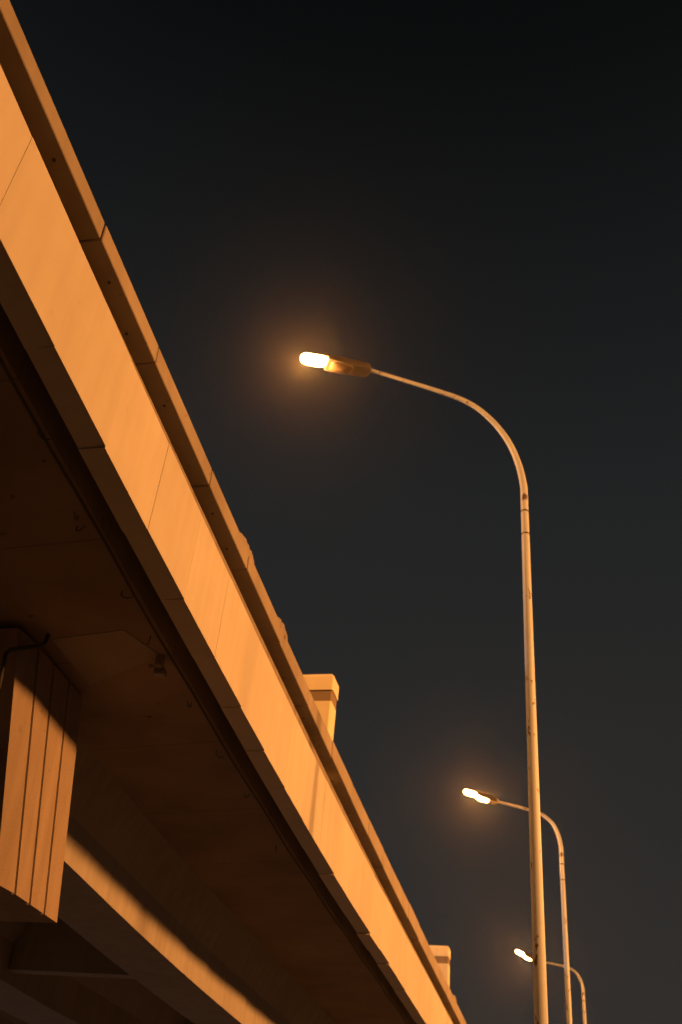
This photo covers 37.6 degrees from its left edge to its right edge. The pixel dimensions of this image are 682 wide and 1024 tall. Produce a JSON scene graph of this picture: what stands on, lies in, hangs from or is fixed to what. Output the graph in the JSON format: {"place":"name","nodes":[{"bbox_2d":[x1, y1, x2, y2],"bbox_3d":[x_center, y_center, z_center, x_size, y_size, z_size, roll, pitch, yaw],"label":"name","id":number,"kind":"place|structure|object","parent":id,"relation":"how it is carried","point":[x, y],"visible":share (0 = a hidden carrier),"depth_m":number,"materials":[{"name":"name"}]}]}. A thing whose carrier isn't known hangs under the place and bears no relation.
{"place":"outdoors","nodes":[
{"label":"outdoors","id":0,"kind":"place"},
{"bbox_2d":[0,0,466,1023],"bbox_3d":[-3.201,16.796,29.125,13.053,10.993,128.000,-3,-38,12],"label":"viaduct","id":1,"kind":"object","parent":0,"point":[188,834],"visible":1,"depth_m":11.32,"materials":[{"name":"concrete"}]},
{"bbox_2d":[303,674,338,740],"bbox_3d":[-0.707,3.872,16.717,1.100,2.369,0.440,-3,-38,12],"label":"concrete pillar","id":2,"kind":"structure","parent":1,"relation":"on","point":[324,690],"depth_m":17.00,"materials":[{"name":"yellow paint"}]},
{"bbox_2d":[429,945,450,985],"bbox_3d":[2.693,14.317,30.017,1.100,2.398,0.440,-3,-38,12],"label":"concrete pillar","id":3,"kind":"structure","parent":1,"relation":"on","point":[442,954],"depth_m":30.31,"materials":[{"name":"yellow paint"}]},
{"bbox_2d":[10,0,681,1023],"label":"sky","id":4,"kind":"structure","parent":0,"point":[479,202],"materials":[{"name":"black"}]},
{"bbox_2d":[300,351,547,1023],"bbox_3d":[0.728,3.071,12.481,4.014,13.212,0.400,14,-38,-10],"label":"street lamp","id":5,"kind":"object","parent":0,"point":[339,364],"visible":1,"depth_m":13.48,"materials":[{"name":"metal"}]},
{"bbox_2d":[463,788,571,1023],"bbox_3d":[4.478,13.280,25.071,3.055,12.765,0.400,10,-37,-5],"label":"street lamp","id":6,"kind":"object","parent":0,"point":[484,797],"visible":0.92,"depth_m":27.58,"materials":[{"name":"metal"}]},
{"bbox_2d":[516,949,585,1023],"bbox_3d":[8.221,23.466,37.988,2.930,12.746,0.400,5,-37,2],"label":"street lamp","id":7,"kind":"object","parent":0,"point":[527,956],"visible":0.89,"depth_m":41.35,"materials":[{"name":"metal"}]}
]}

